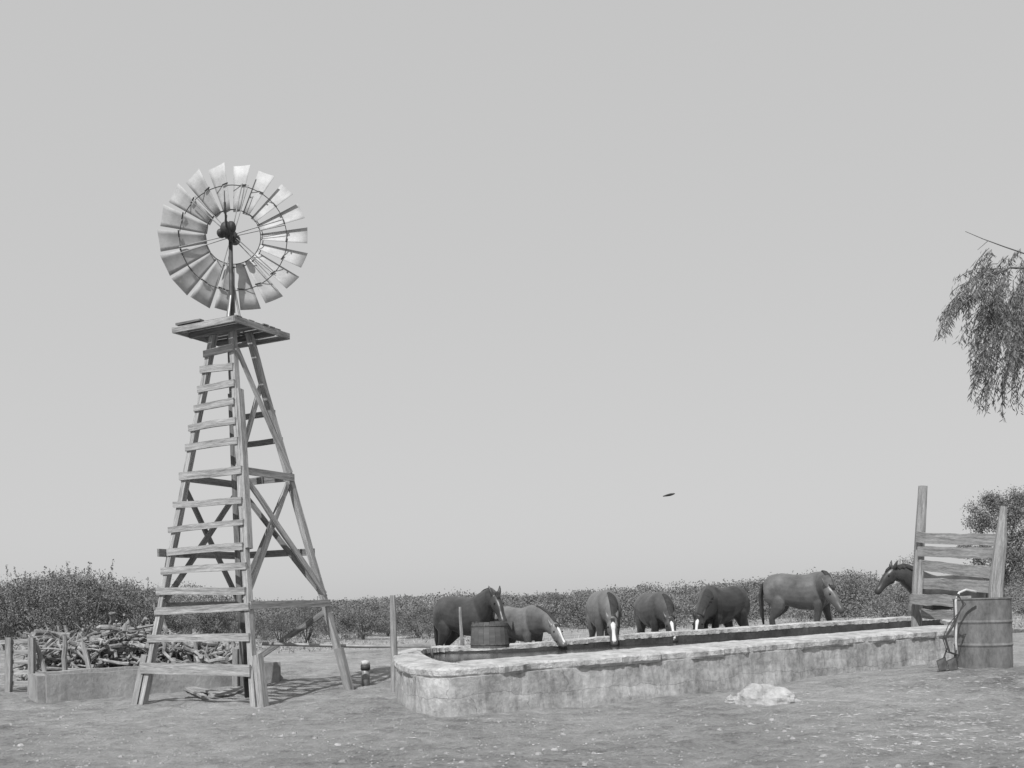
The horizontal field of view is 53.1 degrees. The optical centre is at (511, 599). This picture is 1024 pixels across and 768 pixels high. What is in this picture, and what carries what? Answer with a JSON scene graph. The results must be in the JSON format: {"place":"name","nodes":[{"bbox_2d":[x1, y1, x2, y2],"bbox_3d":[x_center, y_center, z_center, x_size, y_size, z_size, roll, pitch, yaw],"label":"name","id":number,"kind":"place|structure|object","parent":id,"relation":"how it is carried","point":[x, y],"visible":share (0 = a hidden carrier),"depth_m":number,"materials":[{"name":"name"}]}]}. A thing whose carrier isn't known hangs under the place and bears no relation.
{"place":"outdoors","nodes":[
{"label":"outdoors","id":0,"kind":"place"},
{"bbox_2d":[0,602,1023,767],"bbox_3d":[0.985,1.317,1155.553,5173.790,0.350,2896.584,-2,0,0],"label":"ground","id":1,"kind":"structure","parent":0,"point":[452,743],"depth_m":11.25,"materials":[{"name":"soil"}]},
{"bbox_2d":[0,637,35,694],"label":"rail fence","id":2,"kind":"object","parent":1,"relation":"on","point":[8,683],"visible":0.84,"depth_m":18.05,"materials":[{"name":"grey wood"}]},
{"bbox_2d":[0,573,36,649],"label":"bush","id":3,"kind":"object","parent":1,"relation":"on","point":[1,625],"visible":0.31,"depth_m":36.56,"materials":[{"name":"grey plant"}]},
{"bbox_2d":[36,641,46,671],"bbox_3d":[-8.249,1.217,18.050,0.391,0.969,0.089,-2,0,18],"label":"leaning pole","id":4,"kind":"object","parent":1,"relation":"on","point":[41,660],"visible":0.51,"depth_m":18.04,"materials":[{"name":"grey wood"}]},
{"bbox_2d":[0,566,99,649],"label":"bush","id":5,"kind":"object","parent":1,"relation":"on","point":[26,590],"visible":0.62,"depth_m":35.66,"materials":[{"name":"grey plant"}]},
{"bbox_2d":[14,561,109,637],"bbox_3d":[-16.497,0.243,37.916,3.964,3.401,3.032,-1,0,-10],"label":"bush","id":6,"kind":"object","parent":1,"relation":"on","point":[54,577],"visible":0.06,"depth_m":37.73,"materials":[{"name":"grey plant"}]},
{"bbox_2d":[61,635,67,670],"bbox_3d":[-7.955,1.147,18.201,0.134,1.008,0.105,-2,0,0],"label":"fence post","id":7,"kind":"object","parent":1,"relation":"on","point":[64,655],"visible":0.63,"depth_m":18.16,"materials":[{"name":"grey wood"}]},
{"bbox_2d":[10,559,153,637],"bbox_3d":[-14.577,0.257,35.032,3.743,3.218,4.715,-2,0,5],"label":"bush","id":8,"kind":"object","parent":1,"relation":"on","point":[86,588],"visible":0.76,"depth_m":34.52,"materials":[{"name":"grey plant"}]},
{"bbox_2d":[80,642,91,668],"bbox_3d":[-7.620,1.225,18.447,0.540,0.930,0.105,-2,0,43],"label":"leaning pole","id":9,"kind":"object","parent":1,"relation":"on","point":[86,656],"visible":0.54,"depth_m":18.49,"materials":[{"name":"grey wood"}]},
{"bbox_2d":[76,647,96,667],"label":"log","id":10,"kind":"object","parent":1,"relation":"on","point":[80,654],"visible":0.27,"depth_m":18.89,"materials":[{"name":"wood"}]},
{"bbox_2d":[68,639,81,651],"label":"log","id":11,"kind":"object","parent":10,"relation":"on","point":[74,643],"visible":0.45,"depth_m":18.91,"materials":[{"name":"wood"}]},
{"bbox_2d":[84,643,129,659],"bbox_3d":[-7.683,1.027,19.222,1.019,0.444,0.258,-2,0,-14],"label":"log","id":12,"kind":"object","parent":10,"relation":"on","point":[98,644],"visible":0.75,"depth_m":19.18,"materials":[{"name":"wood"}]},
{"bbox_2d":[89,635,109,644],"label":"log","id":13,"kind":"object","parent":12,"relation":"on","point":[94,639],"visible":1,"depth_m":18.94,"materials":[{"name":"wood"}]},
{"bbox_2d":[103,642,149,653],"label":"log","id":14,"kind":"object","parent":12,"relation":"on","point":[121,650],"visible":0.53,"depth_m":19.21,"materials":[{"name":"wood"}]},
{"bbox_2d":[105,645,147,652],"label":"log","id":15,"kind":"object","parent":12,"relation":"on","point":[128,646],"visible":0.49,"depth_m":19.12,"materials":[{"name":"wood"}]},
{"bbox_2d":[67,574,168,630],"bbox_3d":[-14.442,0.449,37.003,3.521,2.830,4.014,-1,0,-44],"label":"bush","id":16,"kind":"object","parent":1,"relation":"on","point":[120,591],"visible":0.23,"depth_m":36.68,"materials":[{"name":"grey plant"}]},
{"bbox_2d":[13,617,235,680],"bbox_3d":[-7.939,1.236,21.071,5.786,1.760,3.490,-2,0,0],"label":"brushwood","id":17,"kind":"object","parent":1,"relation":"on","point":[38,634],"visible":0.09,"depth_m":20.13,"materials":[{"name":"grey plant"}]},
{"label":"log","id":18,"kind":"object","parent":17,"relation":"on","visible":0},
{"bbox_2d":[181,650,206,662],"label":"log","id":19,"kind":"object","parent":18,"relation":"on","point":[189,653],"visible":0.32,"depth_m":19.45,"materials":[{"name":"wood"}]},
{"bbox_2d":[159,642,200,654],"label":"log","id":20,"kind":"object","parent":19,"relation":"on","point":[187,649],"visible":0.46,"depth_m":19.41,"materials":[{"name":"wood"}]},
{"bbox_2d":[94,577,187,628],"bbox_3d":[-13.141,0.517,36.042,3.365,2.631,3.406,-2,0,-16],"label":"bush","id":21,"kind":"object","parent":1,"relation":"on","point":[150,601],"visible":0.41,"depth_m":35.71,"materials":[{"name":"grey plant"}]},
{"bbox_2d":[28,660,280,702],"bbox_3d":[-6.222,1.479,18.104,4.111,0.600,1.263,-1,0,-33],"label":"trough","id":22,"kind":"object","parent":1,"relation":"on","point":[73,685],"visible":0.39,"depth_m":17.14,"materials":[{"name":"concrete"}]},
{"bbox_2d":[158,632,196,662],"bbox_3d":[-6.279,0.992,19.157,0.344,0.753,0.905,-1,0,21],"label":"log","id":23,"kind":"object","parent":22,"relation":"on","point":[172,651],"visible":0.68,"depth_m":19.14,"materials":[{"name":"wood"}]},
{"bbox_2d":[158,646,180,651],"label":"log","id":24,"kind":"object","parent":23,"relation":"on","point":[170,649],"visible":0.84,"depth_m":19.08,"materials":[{"name":"wood"}]},
{"bbox_2d":[195,644,228,663],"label":"log","id":25,"kind":"object","parent":22,"relation":"on","point":[215,660],"visible":0.98,"depth_m":18.91,"materials":[{"name":"wood"}]},
{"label":"log","id":26,"kind":"object","parent":22,"relation":"on","visible":0},
{"bbox_2d":[161,642,191,662],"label":"log","id":27,"kind":"object","parent":26,"relation":"on","point":[164,644],"visible":0.73,"depth_m":18.92,"materials":[{"name":"wood"}]},
{"bbox_2d":[122,608,205,634],"bbox_3d":[-12.673,0.933,37.112,3.284,1.767,3.245,-1,0,33],"label":"bush","id":28,"kind":"object","parent":1,"relation":"on","point":[176,628],"visible":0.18,"depth_m":37.47,"materials":[{"name":"grey plant"}]},
{"bbox_2d":[166,613,199,633],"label":"bush","id":29,"kind":"object","parent":1,"relation":"on","point":[189,619],"visible":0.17,"depth_m":41.14,"materials":[{"name":"grey plant"}]},
{"bbox_2d":[192,629,197,662],"bbox_3d":[-6.012,1.068,19.500,0.126,1.025,0.095,-2,0,0],"label":"fence post","id":30,"kind":"object","parent":1,"relation":"on","point":[195,645],"visible":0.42,"depth_m":19.47,"materials":[{"name":"grey wood"}]},
{"bbox_2d":[185,687,206,697],"bbox_3d":[-5.324,1.535,17.094,0.094,0.052,2.516,-1,0,-25],"label":"plank","id":31,"kind":"object","parent":1,"relation":"on","point":[196,692],"visible":0.85,"depth_m":16.69,"materials":[{"name":"grey wood"}]},
{"bbox_2d":[188,687,219,693],"bbox_3d":[-5.529,1.541,17.716,0.127,0.073,2.573,-1,0,-37],"label":"plank","id":32,"kind":"object","parent":1,"relation":"on","point":[210,691],"visible":0.46,"depth_m":17.15,"materials":[{"name":"grey wood"}]},
{"bbox_2d":[188,600,237,633],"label":"bush","id":33,"kind":"object","parent":1,"relation":"on","point":[207,618],"visible":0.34,"depth_m":42.84,"materials":[{"name":"grey plant"}]},
{"bbox_2d":[208,686,242,696],"bbox_3d":[-4.694,1.512,16.839,0.106,0.063,1.354,-2,0,4],"label":"plank","id":34,"kind":"object","parent":1,"relation":"on","point":[227,691],"visible":1,"depth_m":16.69,"materials":[{"name":"grey wood"}]},
{"bbox_2d":[201,612,256,634],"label":"bush","id":35,"kind":"object","parent":1,"relation":"on","point":[226,624],"visible":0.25,"depth_m":43.70,"materials":[{"name":"grey plant"}]},
{"bbox_2d":[131,162,353,706],"bbox_3d":[-4.315,-2.690,16.387,2.804,8.785,2.426,-1,0,28],"label":"windmill","id":36,"kind":"object","parent":1,"relation":"on","point":[231,333],"visible":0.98,"depth_m":16.35,"materials":[{"name":"grey wood"}]},
{"bbox_2d":[262,642,433,656],"bbox_3d":[-2.725,0.875,17.154,2.859,0.412,0.065,-2,0,-6],"label":"pipe","id":37,"kind":"object","parent":36,"relation":"attached to","point":[345,645],"visible":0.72,"depth_m":17.14,"materials":[{"name":"metal"}]},
{"bbox_2d":[225,614,276,643],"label":"bush","id":38,"kind":"object","parent":1,"relation":"on","point":[257,624],"visible":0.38,"depth_m":38.38,"materials":[{"name":"grey plant"}]},
{"bbox_2d":[255,608,301,643],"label":"bush","id":39,"kind":"object","parent":1,"relation":"on","point":[275,618],"visible":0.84,"depth_m":37.75,"materials":[{"name":"grey plant"}]},
{"bbox_2d":[268,596,335,642],"bbox_3d":[-7.714,0.771,37.912,2.441,1.826,2.595,-1,0,-39],"label":"bush","id":40,"kind":"object","parent":1,"relation":"on","point":[305,612],"visible":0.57,"depth_m":37.76,"materials":[{"name":"grey plant"}]},
{"bbox_2d":[307,610,360,638],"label":"bush","id":41,"kind":"object","parent":1,"relation":"on","point":[347,625],"visible":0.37,"depth_m":40.41,"materials":[{"name":"grey plant"}]},
{"bbox_2d":[326,599,398,640],"bbox_3d":[-5.700,0.771,39.252,3.297,1.589,3.258,-1,0,-34],"label":"bush","id":42,"kind":"object","parent":1,"relation":"on","point":[361,620],"visible":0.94,"depth_m":39.02,"materials":[{"name":"grey plant"}]},
{"bbox_2d":[361,660,369,685],"bbox_3d":[-2.524,1.291,17.659,0.165,0.486,0.165,-2,0,0],"label":"capped pipe","id":43,"kind":"object","parent":1,"relation":"on","point":[365,668],"visible":0.86,"depth_m":17.60,"materials":[{"name":"metal"}]},
{"bbox_2d":[370,609,405,635],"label":"bush","id":44,"kind":"object","parent":1,"relation":"on","point":[387,633],"visible":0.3,"depth_m":43.21,"materials":[{"name":"grey plant"}]},
{"bbox_2d":[390,595,397,691],"bbox_3d":[-1.855,0.738,15.997,0.126,1.606,0.126,-1,0,21],"label":"fence post","id":45,"kind":"object","parent":1,"relation":"on","point":[393,634],"visible":0.73,"depth_m":15.96,"materials":[{"name":"grey wood"}]},
{"bbox_2d":[387,601,433,637],"bbox_3d":[-3.546,0.785,38.961,3.286,1.451,2.609,-2,0,26],"label":"bush","id":46,"kind":"object","parent":1,"relation":"on","point":[420,630],"visible":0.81,"depth_m":38.78,"materials":[{"name":"grey plant"}]},
{"bbox_2d":[459,607,463,645],"bbox_3d":[-0.955,0.761,19.598,0.094,1.236,0.076,-1,0,-24],"label":"stake","id":47,"kind":"object","parent":1,"relation":"on","point":[461,628],"visible":0.63,"depth_m":19.58,"materials":[{"name":"grey wood"}]},
{"bbox_2d":[433,586,506,645],"bbox_3d":[-0.730,0.594,20.390,0.688,1.696,2.492,-2,0,-41],"label":"horse","id":48,"kind":"object","parent":1,"relation":"on","point":[485,605],"visible":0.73,"depth_m":20.31},
{"bbox_2d":[0,567,1023,637],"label":"thicket","id":49,"kind":"object","parent":1,"relation":"on","point":[1016,592],"visible":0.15,"depth_m":50.63,"materials":[{"name":"plant"}]},
{"bbox_2d":[0,650,1023,767],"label":"pebbles","id":50,"kind":"object","parent":1,"relation":"on","point":[583,763],"visible":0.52,"depth_m":10.35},
{"bbox_2d":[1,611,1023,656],"bbox_3d":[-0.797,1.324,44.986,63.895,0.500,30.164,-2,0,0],"label":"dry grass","id":51,"kind":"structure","parent":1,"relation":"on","point":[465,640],"depth_m":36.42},
{"bbox_2d":[2,669,1023,767],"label":"straw","id":52,"kind":"object","parent":1,"relation":"on","point":[854,724],"visible":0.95,"depth_m":10.72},
{"bbox_2d":[494,605,566,648],"bbox_3d":[0.468,0.783,19.940,0.670,1.348,2.962,-1,0,-30],"label":"horse","id":53,"kind":"object","parent":1,"relation":"on","point":[530,623],"visible":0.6,"depth_m":20.00},
{"bbox_2d":[541,605,561,619],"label":"bush","id":54,"kind":"object","parent":1,"relation":"on","point":[554,612],"visible":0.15,"depth_m":45.35,"materials":[{"name":"grey plant"}]},
{"bbox_2d":[520,589,590,626],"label":"bush","id":55,"kind":"object","parent":1,"relation":"on","point":[560,598],"visible":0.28,"depth_m":50.25,"materials":[{"name":"grey plant"}]},
{"bbox_2d":[552,595,624,627],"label":"bush","id":56,"kind":"object","parent":1,"relation":"on","point":[582,617],"visible":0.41,"depth_m":46.23,"materials":[{"name":"grey plant"}]},
{"bbox_2d":[585,589,621,645],"bbox_3d":[1.980,0.585,20.983,0.675,1.578,3.034,-1,0,-4],"label":"horse","id":57,"kind":"object","parent":1,"relation":"on","point":[603,610],"visible":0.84,"depth_m":20.89},
{"bbox_2d":[634,591,677,641],"bbox_3d":[3.237,0.592,21.887,0.720,1.530,3.004,-2,0,-10],"label":"horse","id":58,"kind":"object","parent":1,"relation":"on","point":[654,612],"visible":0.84,"depth_m":21.85},
{"bbox_2d":[392,616,953,717],"bbox_3d":[4.848,1.009,18.835,16.288,1.028,5.964,-2,0,-28],"label":"water tank","id":59,"kind":"object","parent":1,"relation":"on","point":[426,685],"visible":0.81,"depth_m":14.44,"materials":[{"name":"concrete"}]},
{"bbox_2d":[470,621,509,648],"bbox_3d":[-0.371,0.584,17.035,0.663,0.432,0.663,-2,0,0],"label":"wooden tub","id":60,"kind":"object","parent":59,"relation":"on","point":[491,634],"visible":1,"depth_m":16.77,"materials":[{"name":"grey wood"}]},
{"bbox_2d":[654,583,696,621],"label":"bush","id":61,"kind":"object","parent":1,"relation":"on","point":[685,593],"visible":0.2,"depth_m":49.33,"materials":[{"name":"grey plant"}]},
{"bbox_2d":[692,585,749,629],"bbox_3d":[4.352,0.509,22.408,0.828,1.634,3.469,-2,0,33],"label":"horse","id":62,"kind":"object","parent":1,"relation":"on","point":[716,607],"visible":0.85,"depth_m":22.57},
{"bbox_2d":[725,694,735,702],"bbox_3d":[2.802,1.285,13.039,0.249,0.155,0.151,-2,0,0],"label":"rock","id":63,"kind":"object","parent":1,"relation":"on","point":[730,698],"visible":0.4,"depth_m":13.00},
{"bbox_2d":[719,580,770,618],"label":"bush","id":64,"kind":"object","parent":1,"relation":"on","point":[752,589],"visible":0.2,"depth_m":54.78,"materials":[{"name":"grey plant"}]},
{"bbox_2d":[734,683,800,705],"bbox_3d":[3.181,1.194,12.780,0.889,0.302,0.518,-2,0,0],"label":"rock","id":65,"kind":"object","parent":1,"relation":"on","point":[762,694],"visible":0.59,"depth_m":12.62,"materials":[{"name":"stone"}]},
{"bbox_2d":[758,570,844,624],"bbox_3d":[7.465,0.186,25.806,1.018,1.815,2.614,-2,0,-35],"label":"horse","id":66,"kind":"object","parent":1,"relation":"on","point":[816,592],"visible":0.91,"depth_m":25.73},
{"bbox_2d":[781,604,836,618],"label":"bush","id":67,"kind":"object","parent":1,"relation":"on","point":[808,614],"visible":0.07,"depth_m":52.05,"materials":[{"name":"grey plant"}]},
{"bbox_2d":[821,576,870,617],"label":"bush","id":68,"kind":"object","parent":1,"relation":"on","point":[857,589],"visible":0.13,"depth_m":53.67,"materials":[{"name":"grey plant"}]},
{"bbox_2d":[822,570,881,616],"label":"bush","id":69,"kind":"object","parent":1,"relation":"on","point":[868,586],"visible":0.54,"depth_m":53.70,"materials":[{"name":"grey plant"}]},
{"bbox_2d":[889,588,907,615],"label":"bush","id":70,"kind":"object","parent":1,"relation":"on","point":[898,598],"visible":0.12,"depth_m":50.00,"materials":[{"name":"grey plant"}]},
{"bbox_2d":[894,550,913,615],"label":"tree","id":71,"kind":"object","parent":1,"relation":"on","point":[909,599],"visible":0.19,"depth_m":41.97,"materials":[{"name":"grey plant"}]},
{"bbox_2d":[874,560,987,609],"bbox_3d":[10.113,0.048,24.884,3.065,2.034,0.889,-1,0,-11],"label":"horse","id":72,"kind":"object","parent":1,"relation":"on","point":[902,574],"visible":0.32,"depth_m":24.59},
{"bbox_2d":[936,648,947,670],"bbox_3d":[6.216,0.869,14.800,0.156,0.312,0.295,-2,0,23],"label":"scoop","id":73,"kind":"object","parent":1,"relation":"on","point":[942,663],"visible":1,"depth_m":14.76,"materials":[{"name":"metal"}]},
{"bbox_2d":[947,650,957,670],"bbox_3d":[6.364,0.869,14.800,0.156,0.312,0.297,-2,0,23],"label":"scoop","id":74,"kind":"object","parent":1,"relation":"on","point":[952,663],"visible":1,"depth_m":14.76,"materials":[{"name":"metal"}]},
{"bbox_2d":[910,485,1006,626],"bbox_3d":[7.894,-0.439,18.432,0.584,3.474,2.564,-2,0,-10],"label":"corral fence","id":75,"kind":"object","parent":1,"relation":"on","point":[994,573],"visible":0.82,"depth_m":18.51,"materials":[{"name":"grey wood"}]},
{"bbox_2d":[954,589,976,660],"bbox_3d":[6.602,0.368,14.901,0.338,1.048,0.034,-2,0,0],"label":"bent pipe","id":76,"kind":"object","parent":1,"relation":"on","point":[956,612],"visible":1,"depth_m":14.89,"materials":[{"name":"metal"}]},
{"bbox_2d":[942,594,965,660],"bbox_3d":[6.416,0.425,14.848,0.354,1.018,0.021,-1,0,2],"label":"loose wire","id":77,"kind":"object","parent":76,"relation":"hanging from","point":[954,623],"visible":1,"depth_m":14.84,"materials":[{"name":"metal"}]},
{"bbox_2d":[933,231,1023,421],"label":"pepper tree","id":78,"kind":"object","parent":1,"relation":"on","point":[997,306],"visible":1,"depth_m":5.19,"materials":[{"name":"grey plant"}]},
{"bbox_2d":[952,597,1012,668],"bbox_3d":[7.081,0.499,15.400,0.824,1.037,0.824,-2,0,0],"label":"oil drum","id":79,"kind":"object","parent":1,"relation":"on","point":[984,634],"visible":0.87,"depth_m":15.06,"materials":[{"name":"metal"}]},
{"bbox_2d":[956,485,1023,596],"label":"tree","id":80,"kind":"object","parent":1,"relation":"on","point":[1014,553],"visible":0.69,"depth_m":29.53,"materials":[{"name":"grey plant"}]},
{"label":"log","id":81,"kind":"object","parent":1,"relation":"on","visible":0},
{"bbox_2d":[179,650,192,662],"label":"log","id":82,"kind":"object","parent":81,"relation":"on","point":[183,656],"visible":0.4,"depth_m":19.29,"materials":[{"name":"wood"}]},
{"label":"log","id":83,"kind":"object","parent":1,"relation":"on","visible":0},
{"bbox_2d":[36,652,39,670],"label":"log","id":84,"kind":"object","parent":83,"relation":"on","point":[37,665],"visible":0.36,"depth_m":18.96,"materials":[{"name":"wood"}]},
{"bbox_2d":[20,638,53,666],"bbox_3d":[-8.739,0.980,18.915,0.158,0.516,0.703,-2,0,28],"label":"log","id":85,"kind":"object","parent":84,"relation":"on","point":[49,642],"visible":0.64,"depth_m":19.06,"materials":[{"name":"wood"}]},
{"bbox_2d":[0,0,1023,601],"label":"sky","id":86,"kind":"structure","parent":0,"point":[569,268],"materials":[{"name":"grey"}]},
{"bbox_2d":[426,637,778,662],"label":"water","id":87,"kind":"structure","parent":0,"point":[451,657],"depth_m":18.04,"materials":[{"name":"grey liquid"}]},
{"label":"log","id":88,"kind":"object","parent":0,"visible":0},
{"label":"log","id":89,"kind":"object","parent":88,"relation":"on","visible":0},
{"bbox_2d":[14,647,79,655],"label":"log","id":90,"kind":"object","parent":89,"relation":"on","point":[73,651],"visible":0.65,"depth_m":18.83,"materials":[{"name":"wood"}]},
{"bbox_2d":[22,645,84,664],"bbox_3d":[-8.610,1.049,19.387,1.180,0.442,0.338,-2,0,-14],"label":"log","id":91,"kind":"object","parent":89,"relation":"on","point":[77,662],"visible":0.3,"depth_m":19.34,"materials":[{"name":"wood"}]},
{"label":"log","id":92,"kind":"object","parent":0,"visible":0},
{"bbox_2d":[46,667,85,670],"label":"log","id":93,"kind":"object","parent":92,"relation":"on","point":[54,668],"visible":0.3,"depth_m":18.61,"materials":[{"name":"wood"}]},
{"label":"log","id":94,"kind":"object","parent":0,"visible":0},
{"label":"log","id":95,"kind":"object","parent":94,"relation":"on","visible":0},
{"bbox_2d":[95,625,139,637],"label":"log","id":96,"kind":"object","parent":95,"relation":"on","point":[98,628],"visible":0.74,"depth_m":19.17,"materials":[{"name":"wood"}]},
{"bbox_2d":[102,624,153,636],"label":"log","id":97,"kind":"object","parent":96,"relation":"on","point":[106,633],"visible":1,"depth_m":19.39,"materials":[{"name":"grey wood"}]},
{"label":"log","id":98,"kind":"object","parent":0,"visible":0},
{"bbox_2d":[108,612,117,654],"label":"log","id":99,"kind":"object","parent":98,"relation":"on","point":[111,617],"visible":0.39,"depth_m":19.61,"materials":[{"name":"wood"}]},
{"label":"log","id":100,"kind":"object","parent":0,"visible":0},
{"bbox_2d":[56,638,78,667],"bbox_3d":[-8.121,1.140,19.153,0.879,0.838,0.320,-2,0,0],"label":"log","id":101,"kind":"object","parent":100,"relation":"on","point":[68,656],"visible":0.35,"depth_m":19.05,"materials":[{"name":"wood"}]},
{"bbox_2d":[36,650,74,662],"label":"log","id":102,"kind":"object","parent":101,"relation":"on","point":[49,657],"visible":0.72,"depth_m":18.98,"materials":[{"name":"wood"}]},
{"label":"log","id":103,"kind":"object","parent":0,"visible":0},
{"bbox_2d":[122,633,164,666],"bbox_3d":[-7.141,1.085,19.348,0.366,0.844,1.164,-1,0,31],"label":"log","id":104,"kind":"object","parent":103,"relation":"on","point":[140,653],"visible":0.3,"depth_m":19.40,"materials":[{"name":"wood"}]},
{"bbox_2d":[94,656,136,667],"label":"log","id":105,"kind":"object","parent":104,"relation":"on","point":[113,658],"visible":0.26,"depth_m":19.32,"materials":[{"name":"wood"}]},
{"bbox_2d":[92,656,139,662],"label":"log","id":106,"kind":"object","parent":105,"relation":"on","point":[123,660],"visible":0.48,"depth_m":19.12,"materials":[{"name":"wood"}]},
{"bbox_2d":[92,638,129,665],"bbox_3d":[-7.560,0.981,18.988,1.100,0.521,0.223,-2,0,25],"label":"log","id":107,"kind":"object","parent":106,"relation":"on","point":[115,662],"visible":0.81,"depth_m":18.83,"materials":[{"name":"wood"}]},
{"bbox_2d":[89,641,148,660],"bbox_3d":[-7.356,0.983,19.107,1.183,0.402,0.219,-2,0,-12],"label":"log","id":108,"kind":"object","parent":104,"relation":"on","point":[110,646],"visible":0.64,"depth_m":19.03,"materials":[{"name":"wood"}]},
{"bbox_2d":[96,636,117,658],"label":"log","id":109,"kind":"object","parent":108,"relation":"on","point":[112,650],"visible":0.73,"depth_m":19.01,"materials":[{"name":"wood"}]},
{"bbox_2d":[126,640,149,649],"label":"log","id":110,"kind":"object","parent":108,"relation":"on","point":[146,646],"visible":1,"depth_m":18.85,"materials":[{"name":"wood"}]},
{"bbox_2d":[125,650,136,665],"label":"log","id":111,"kind":"object","parent":104,"relation":"on","point":[131,661],"visible":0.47,"depth_m":19.16,"materials":[{"name":"wood"}]},
{"bbox_2d":[122,637,144,645],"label":"log","id":112,"kind":"object","parent":111,"relation":"on","point":[138,639],"visible":0.24,"depth_m":19.34,"materials":[{"name":"grey wood"}]},
{"bbox_2d":[122,632,162,638],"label":"log","id":113,"kind":"object","parent":112,"relation":"on","point":[139,634],"visible":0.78,"depth_m":19.10,"materials":[{"name":"grey wood"}]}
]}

